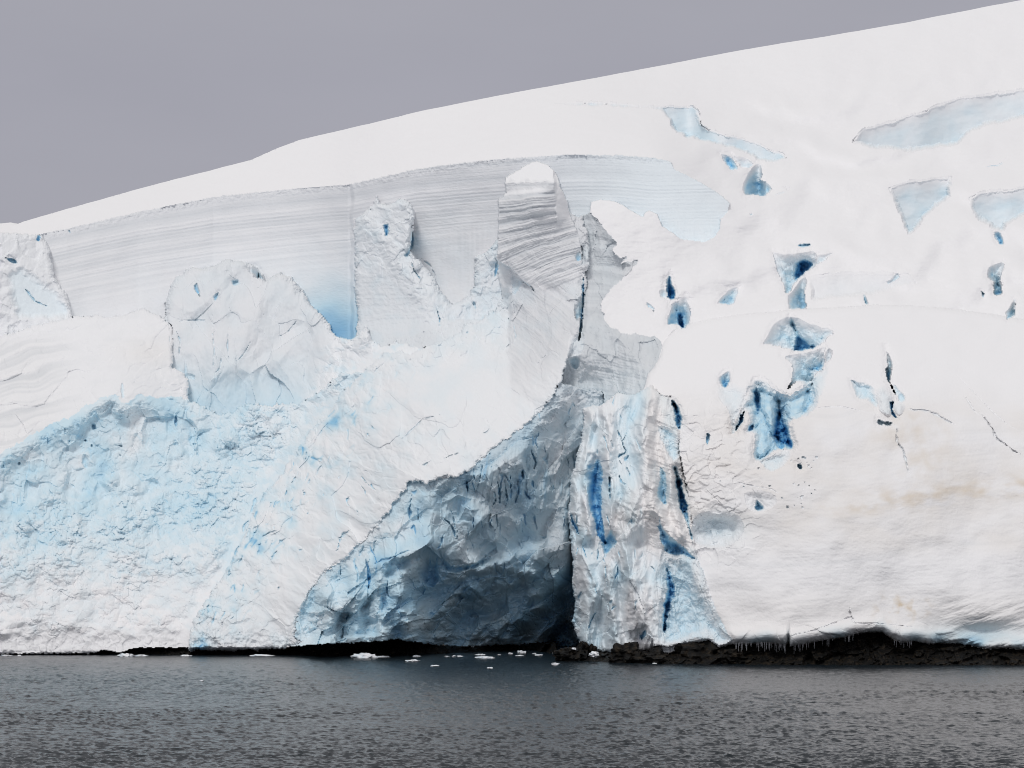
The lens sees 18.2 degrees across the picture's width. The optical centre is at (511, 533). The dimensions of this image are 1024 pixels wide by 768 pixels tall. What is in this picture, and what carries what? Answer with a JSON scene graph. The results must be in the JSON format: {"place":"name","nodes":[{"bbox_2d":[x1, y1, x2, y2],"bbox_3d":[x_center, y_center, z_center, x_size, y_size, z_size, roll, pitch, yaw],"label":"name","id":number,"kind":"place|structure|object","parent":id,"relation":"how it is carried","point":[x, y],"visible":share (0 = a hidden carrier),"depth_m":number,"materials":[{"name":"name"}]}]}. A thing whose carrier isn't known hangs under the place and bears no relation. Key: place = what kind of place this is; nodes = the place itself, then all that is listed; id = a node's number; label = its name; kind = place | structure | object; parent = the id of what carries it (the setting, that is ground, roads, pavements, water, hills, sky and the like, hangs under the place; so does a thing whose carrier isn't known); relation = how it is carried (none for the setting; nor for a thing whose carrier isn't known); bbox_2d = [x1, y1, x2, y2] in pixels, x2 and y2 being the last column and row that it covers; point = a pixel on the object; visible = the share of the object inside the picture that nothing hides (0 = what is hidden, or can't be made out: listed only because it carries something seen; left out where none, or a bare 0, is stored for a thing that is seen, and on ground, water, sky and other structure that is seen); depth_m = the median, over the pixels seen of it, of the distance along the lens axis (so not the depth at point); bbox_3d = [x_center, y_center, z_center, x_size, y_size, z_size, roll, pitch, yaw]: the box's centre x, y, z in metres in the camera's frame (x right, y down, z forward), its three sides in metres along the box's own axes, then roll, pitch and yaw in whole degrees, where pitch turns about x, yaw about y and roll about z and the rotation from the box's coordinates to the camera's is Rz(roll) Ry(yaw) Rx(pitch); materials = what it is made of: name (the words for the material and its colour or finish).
{"place":"outdoors","nodes":[
{"label":"outdoors","id":0,"kind":"place"},
{"bbox_2d":[0,371,362,654],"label":"debris slope","id":1,"kind":"structure","parent":0,"point":[123,526],"depth_m":646.95,"materials":[{"name":"white ice"}]},
{"bbox_2d":[0,307,188,452],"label":"snow shoulder","id":2,"kind":"object","parent":1,"relation":"on","point":[52,371],"visible":1,"depth_m":682.27},
{"bbox_2d":[0,232,72,335],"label":"ice block","id":3,"kind":"structure","parent":2,"relation":"on","point":[32,292],"depth_m":714.90,"materials":[{"name":"white ice"}]},
{"bbox_2d":[9,639,556,655],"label":"rock shelf","id":4,"kind":"object","parent":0,"point":[392,647],"visible":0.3,"depth_m":622.42,"materials":[{"name":"black stone"}]},
{"bbox_2d":[188,213,589,651],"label":"snow spur","id":5,"kind":"structure","parent":4,"relation":"on","point":[384,432],"depth_m":633.03,"materials":[{"name":"white snow"}]},
{"bbox_2d":[164,259,421,414],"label":"ice block","id":6,"kind":"structure","parent":5,"relation":"on","point":[243,332],"depth_m":691.19,"materials":[{"name":"white ice"}]},
{"bbox_2d":[352,196,502,347],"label":"ice block","id":7,"kind":"structure","parent":5,"relation":"on","point":[400,296],"depth_m":690.64,"materials":[{"name":"white ice"}]},
{"bbox_2d":[496,161,583,319],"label":"ice pinnacle","id":8,"kind":"object","parent":5,"relation":"on","point":[539,251],"visible":1,"depth_m":663.92,"materials":[{"name":"white ice"}]},
{"bbox_2d":[290,383,603,646],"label":"ice cave","id":9,"kind":"structure","parent":4,"relation":"on","point":[480,554],"depth_m":621.63},
{"bbox_2d":[0,0,1018,223],"label":"sky","id":10,"kind":"structure","parent":0,"point":[100,99],"materials":[{"name":"grey"}]},
{"bbox_2d":[0,0,1023,342],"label":"snowfield","id":11,"kind":"structure","parent":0,"point":[880,166],"depth_m":734.63,"materials":[{"name":"white snow"}]},
{"bbox_2d":[31,154,729,338],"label":"ice cliff","id":12,"kind":"structure","parent":11,"relation":"on","point":[138,260],"depth_m":725.43,"materials":[{"name":"white ice"}]},
{"bbox_2d":[562,212,661,402],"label":"ice wall","id":13,"kind":"structure","parent":11,"relation":"on","point":[606,359],"depth_m":641.29,"materials":[{"name":"white ice"}]},
{"bbox_2d":[0,646,1023,767],"bbox_3d":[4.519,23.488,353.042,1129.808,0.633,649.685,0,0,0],"label":"sea","id":14,"kind":"structure","parent":0,"point":[528,709],"depth_m":416.69,"materials":[{"name":"black liquid"}]},
{"bbox_2d":[117,653,133,656],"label":"ice floe","id":15,"kind":"object","parent":14,"relation":"on","point":[125,655],"visible":1,"depth_m":609.98,"materials":[{"name":"white ice"}]},
{"bbox_2d":[250,654,274,655],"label":"ice floe","id":16,"kind":"object","parent":14,"relation":"on","point":[261,655],"visible":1,"depth_m":612.90,"materials":[{"name":"white ice"}]},
{"bbox_2d":[350,653,378,657],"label":"ice floe","id":17,"kind":"object","parent":14,"relation":"on","point":[364,655],"visible":0.98,"depth_m":604.16,"materials":[{"name":"white ice"}]},
{"bbox_2d":[475,656,494,657],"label":"ice floe","id":18,"kind":"object","parent":14,"relation":"on","point":[484,657],"visible":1,"depth_m":602.14,"materials":[{"name":"white ice"}]},
{"bbox_2d":[574,633,1023,664],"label":"rock shore","id":19,"kind":"structure","parent":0,"point":[869,649],"depth_m":575.71,"materials":[{"name":"black stone"}]},
{"bbox_2d":[553,647,586,661],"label":"boulder","id":20,"kind":"object","parent":19,"relation":"on","point":[567,654],"visible":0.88,"depth_m":587.67,"materials":[{"name":"brown stone"}]},
{"bbox_2d":[577,641,596,656],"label":"boulder","id":21,"kind":"object","parent":19,"relation":"on","point":[586,647],"visible":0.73,"depth_m":592.72,"materials":[{"name":"brown stone"}]},
{"bbox_2d":[589,651,598,657],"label":"ice lump","id":22,"kind":"object","parent":19,"relation":"on","point":[595,654],"visible":1,"depth_m":582.44,"materials":[{"name":"white ice"}]},
{"bbox_2d":[608,642,642,662],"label":"boulder","id":23,"kind":"object","parent":19,"relation":"on","point":[629,652],"visible":0.92,"depth_m":580.67,"materials":[{"name":"brown stone"}]},
{"bbox_2d":[567,384,732,653],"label":"ice tower","id":24,"kind":"structure","parent":19,"relation":"on","point":[638,576],"depth_m":593.07,"materials":[{"name":"white ice"}]},
{"bbox_2d":[637,646,668,663],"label":"boulder","id":25,"kind":"object","parent":19,"relation":"on","point":[657,654],"visible":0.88,"depth_m":578.34,"materials":[{"name":"brown stone"}]},
{"bbox_2d":[674,640,718,660],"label":"boulder","id":26,"kind":"object","parent":19,"relation":"on","point":[701,651],"visible":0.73,"depth_m":577.63,"materials":[{"name":"brown stone"}]},
{"bbox_2d":[716,645,747,663],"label":"boulder","id":27,"kind":"object","parent":19,"relation":"on","point":[732,655],"visible":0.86,"depth_m":575.32,"materials":[{"name":"brown stone"}]},
{"bbox_2d":[643,304,1023,649],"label":"snow tongue","id":28,"kind":"object","parent":19,"relation":"on","point":[850,470],"visible":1,"depth_m":595.13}
]}

